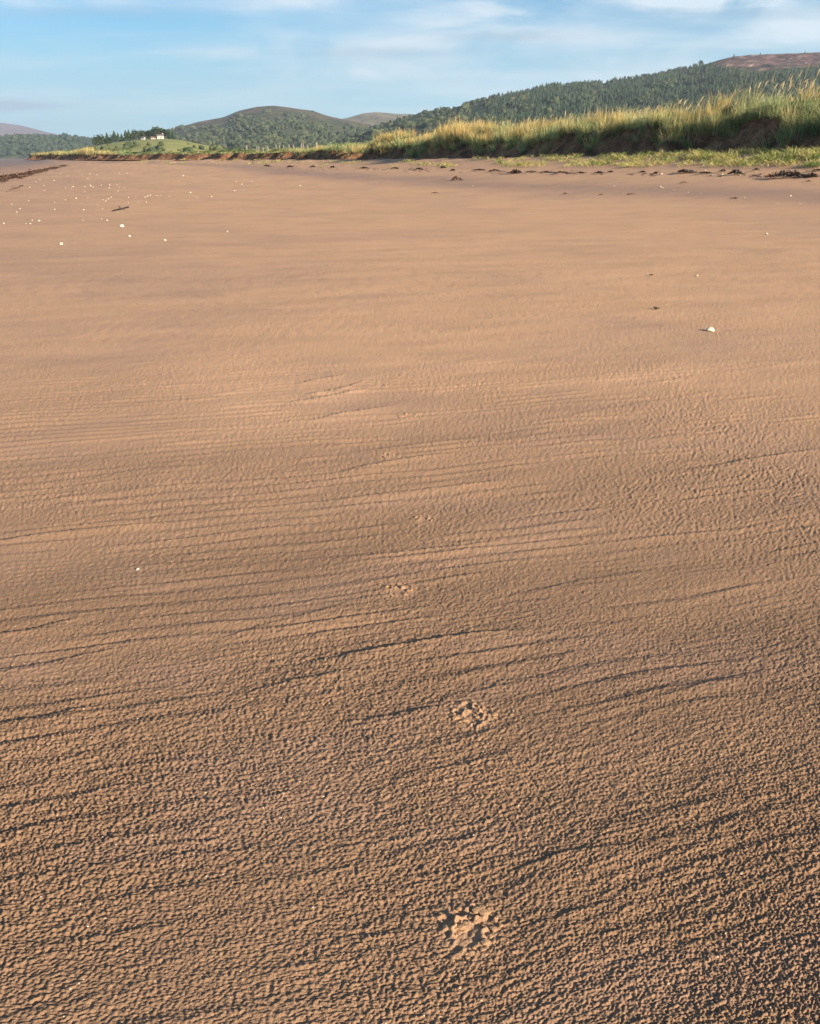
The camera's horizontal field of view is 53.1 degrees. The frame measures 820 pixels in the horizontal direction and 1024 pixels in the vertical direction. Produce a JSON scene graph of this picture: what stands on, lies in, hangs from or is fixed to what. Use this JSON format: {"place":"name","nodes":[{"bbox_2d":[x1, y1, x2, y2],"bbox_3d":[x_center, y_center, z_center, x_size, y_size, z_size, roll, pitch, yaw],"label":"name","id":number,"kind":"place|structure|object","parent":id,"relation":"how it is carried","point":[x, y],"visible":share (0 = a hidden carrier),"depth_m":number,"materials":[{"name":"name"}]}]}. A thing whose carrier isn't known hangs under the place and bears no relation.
{"place":"outdoors","nodes":[
{"label":"outdoors","id":0,"kind":"place"},
{"bbox_2d":[0,123,56,135],"bbox_3d":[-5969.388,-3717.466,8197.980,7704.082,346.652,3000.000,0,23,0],"label":"mountain","id":1,"kind":"structure","parent":0,"point":[8,129],"depth_m":8033.79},
{"bbox_2d":[0,133,137,158],"bbox_3d":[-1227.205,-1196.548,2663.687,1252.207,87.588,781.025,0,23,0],"label":"woodland","id":2,"kind":"object","parent":0,"point":[39,143],"visible":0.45,"depth_m":2568.12,"materials":[{"name":"green plant"}]},
{"bbox_2d":[66,139,208,152],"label":"field slope","id":3,"kind":"structure","parent":0,"point":[171,145],"depth_m":636.95,"materials":[{"name":"green plant"}]},
{"bbox_2d":[92,137,100,147],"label":"broadleaf tree","id":4,"kind":"object","parent":3,"relation":"on","point":[96,141],"visible":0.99,"depth_m":631.13,"materials":[{"name":"green plant"}]},
{"bbox_2d":[93,134,104,140],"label":"broadleaf tree","id":5,"kind":"object","parent":3,"relation":"on","point":[99,137],"visible":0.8,"depth_m":805.90,"materials":[{"name":"green plant"}]},
{"bbox_2d":[111,130,119,141],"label":"conifer tree","id":6,"kind":"object","parent":3,"relation":"on","point":[114,137],"visible":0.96,"depth_m":804.57,"materials":[{"name":"green plant"}]},
{"bbox_2d":[122,130,127,140],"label":"conifer tree","id":7,"kind":"object","parent":3,"relation":"on","point":[125,135],"visible":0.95,"depth_m":804.42,"materials":[{"name":"green plant"}]},
{"bbox_2d":[126,130,131,140],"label":"conifer tree","id":8,"kind":"object","parent":3,"relation":"on","point":[128,135],"visible":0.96,"depth_m":804.06,"materials":[{"name":"green plant"}]},
{"bbox_2d":[130,129,139,138],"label":"broadleaf tree","id":9,"kind":"object","parent":3,"relation":"on","point":[135,132],"visible":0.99,"depth_m":803.57,"materials":[{"name":"green plant"}]},
{"bbox_2d":[150,127,157,135],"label":"broadleaf tree","id":10,"kind":"object","parent":3,"relation":"on","point":[151,132],"visible":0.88,"depth_m":838.91,"materials":[{"name":"green plant"}]},
{"bbox_2d":[157,133,163,138],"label":"farmhouse","id":11,"kind":"object","parent":3,"relation":"on","point":[160,136],"visible":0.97,"depth_m":799.94,"materials":[{"name":"paint"}]},
{"bbox_2d":[158,129,171,135],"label":"broadleaf tree","id":12,"kind":"object","parent":3,"relation":"on","point":[166,131],"visible":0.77,"depth_m":839.26,"materials":[{"name":"green plant"}]},
{"bbox_2d":[167,129,174,139],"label":"conifer tree","id":13,"kind":"object","parent":3,"relation":"on","point":[169,135],"visible":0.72,"depth_m":828.09,"materials":[{"name":"green plant"}]},
{"bbox_2d":[171,130,175,139],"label":"conifer tree","id":14,"kind":"object","parent":3,"relation":"on","point":[173,135],"visible":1,"depth_m":804.83,"materials":[{"name":"green plant"}]},
{"bbox_2d":[90,141,265,151],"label":"hedge bushes","id":15,"kind":"object","parent":3,"relation":"on","point":[157,148],"visible":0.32,"depth_m":554.70,"materials":[{"name":"green plant"}]},
{"bbox_2d":[132,106,373,148],"bbox_3d":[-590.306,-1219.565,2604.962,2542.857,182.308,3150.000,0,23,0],"label":"moor hill","id":16,"kind":"structure","parent":0,"point":[337,124],"depth_m":2405.98,"materials":[{"name":"green plant"}]},
{"bbox_2d":[140,106,367,149],"bbox_3d":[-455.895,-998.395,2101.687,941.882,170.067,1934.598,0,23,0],"label":"moor scrub","id":17,"kind":"object","parent":16,"relation":"on","point":[272,137],"visible":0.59,"depth_m":1778.83,"materials":[{"name":"green plant"}]},
{"bbox_2d":[344,112,415,124],"bbox_3d":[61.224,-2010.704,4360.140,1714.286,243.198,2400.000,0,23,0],"label":"heather hill","id":18,"kind":"structure","parent":0,"point":[374,118],"depth_m":4312.99,"materials":[{"name":"plant"}]},
{"bbox_2d":[0,153,819,1023],"bbox_3d":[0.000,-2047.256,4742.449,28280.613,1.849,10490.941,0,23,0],"label":"sand beach","id":19,"kind":"structure","parent":0,"point":[252,771],"depth_m":2.64,"materials":[{"name":"beige sand"}]},
{"bbox_2d":[0,164,66,181],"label":"seaweed line","id":20,"kind":"object","parent":19,"relation":"on","point":[25,174],"visible":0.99,"depth_m":67.83,"materials":[{"name":"brown plant"}]},
{"bbox_2d":[378,583,413,595],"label":"sand clods","id":21,"kind":"object","parent":19,"relation":"on","point":[386,586],"visible":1,"depth_m":2.65,"materials":[{"name":"beige sand"}]},
{"bbox_2d":[438,896,502,959],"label":"sand clods","id":22,"kind":"object","parent":19,"relation":"on","point":[481,910],"visible":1,"depth_m":1.49,"materials":[{"name":"beige sand"}]},
{"bbox_2d":[452,699,497,724],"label":"sand clods","id":23,"kind":"object","parent":19,"relation":"on","point":[494,714],"visible":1,"depth_m":2.05,"materials":[{"name":"beige sand"}]},
{"bbox_2d":[139,145,819,167],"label":"strewn grass","id":24,"kind":"structure","parent":19,"relation":"on","point":[732,158],"depth_m":36.51,"materials":[{"name":"green plant"}]},
{"bbox_2d":[508,169,521,173],"bbox_3d":[5.219,-16.956,40.839,0.924,0.240,0.598,-11,26,-23],"label":"seaweed clump","id":25,"kind":"object","parent":19,"relation":"on","point":[514,171],"visible":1,"depth_m":40.76,"materials":[{"name":"brown plant"}]},
{"bbox_2d":[279,166,819,177],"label":"strandline litter","id":26,"kind":"object","parent":19,"relation":"on","point":[753,175],"visible":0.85,"depth_m":35.87,"materials":[{"name":"brown plant"}]},
{"bbox_2d":[678,168,696,172],"bbox_3d":[10.941,-13.436,32.295,0.927,0.188,0.681,6,24,14],"label":"seaweed clump","id":27,"kind":"object","parent":19,"relation":"on","point":[685,170],"visible":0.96,"depth_m":32.23,"materials":[{"name":"brown plant"}]},
{"bbox_2d":[727,168,742,173],"bbox_3d":[11.803,-12.317,29.649,0.689,0.212,0.532,6,24,14],"label":"seaweed clump","id":28,"kind":"object","parent":19,"relation":"on","point":[736,171],"visible":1,"depth_m":29.55,"materials":[{"name":"brown plant"}]},
{"bbox_2d":[769,170,809,176],"bbox_3d":[12.774,-11.308,27.391,1.596,0.247,0.936,3,24,8],"label":"seaweed clump","id":29,"kind":"object","parent":19,"relation":"on","point":[783,173],"visible":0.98,"depth_m":27.34,"materials":[{"name":"brown plant"}]},
{"bbox_2d":[799,172,816,176],"bbox_3d":[13.185,-11.148,27.095,0.668,0.158,0.415,2,23,4],"label":"seaweed clump","id":30,"kind":"object","parent":19,"relation":"on","point":[812,174],"visible":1,"depth_m":27.04,"materials":[{"name":"brown plant"}]},
{"bbox_2d":[0,0,819,138],"label":"sky","id":31,"kind":"structure","parent":0,"point":[88,68],"materials":[{"name":"blue"}]},
{"bbox_2d":[25,101,819,161],"bbox_3d":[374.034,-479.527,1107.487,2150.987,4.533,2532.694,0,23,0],"label":"dune bank","id":32,"kind":"structure","parent":0,"point":[763,127],"depth_m":50.07,"materials":[{"name":"green plant"}]},
{"bbox_2d":[30,130,431,155],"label":"turf grass","id":33,"kind":"structure","parent":32,"relation":"on","point":[353,147],"depth_m":119.08,"materials":[{"name":"green plant"}]},
{"bbox_2d":[246,142,316,150],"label":"wire fence","id":34,"kind":"object","parent":32,"relation":"on","point":[279,146],"visible":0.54,"depth_m":157.13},
{"bbox_2d":[357,65,819,157],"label":"marram grass","id":35,"kind":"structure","parent":32,"relation":"on","point":[670,121],"depth_m":45.28,"materials":[{"name":"green plant"}]},
{"bbox_2d":[784,147,802,156],"bbox_3d":[14.706,-13.862,31.384,0.874,0.503,0.769,9,25,19],"label":"marram tuft","id":36,"kind":"object","parent":32,"relation":"on","point":[789,153],"visible":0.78,"depth_m":31.34,"materials":[{"name":"green plant"}]},
{"bbox_2d":[323,52,819,146],"bbox_3d":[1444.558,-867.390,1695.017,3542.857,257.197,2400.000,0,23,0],"label":"wooded hill","id":37,"kind":"structure","parent":0,"point":[763,63],"depth_m":1594.98,"materials":[{"name":"green plant"}]},
{"bbox_2d":[331,67,818,145],"bbox_3d":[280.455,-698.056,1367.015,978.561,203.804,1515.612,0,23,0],"label":"scrub woodland","id":38,"kind":"object","parent":37,"relation":"on","point":[398,123],"visible":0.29,"depth_m":1369.79,"materials":[{"name":"green plant"}]},
{"bbox_2d":[487,61,819,127],"bbox_3d":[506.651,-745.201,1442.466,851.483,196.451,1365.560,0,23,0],"label":"conifer plantation","id":39,"kind":"object","parent":37,"relation":"on","point":[585,106],"visible":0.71,"depth_m":1376.91,"materials":[{"name":"green plant"}]}
]}

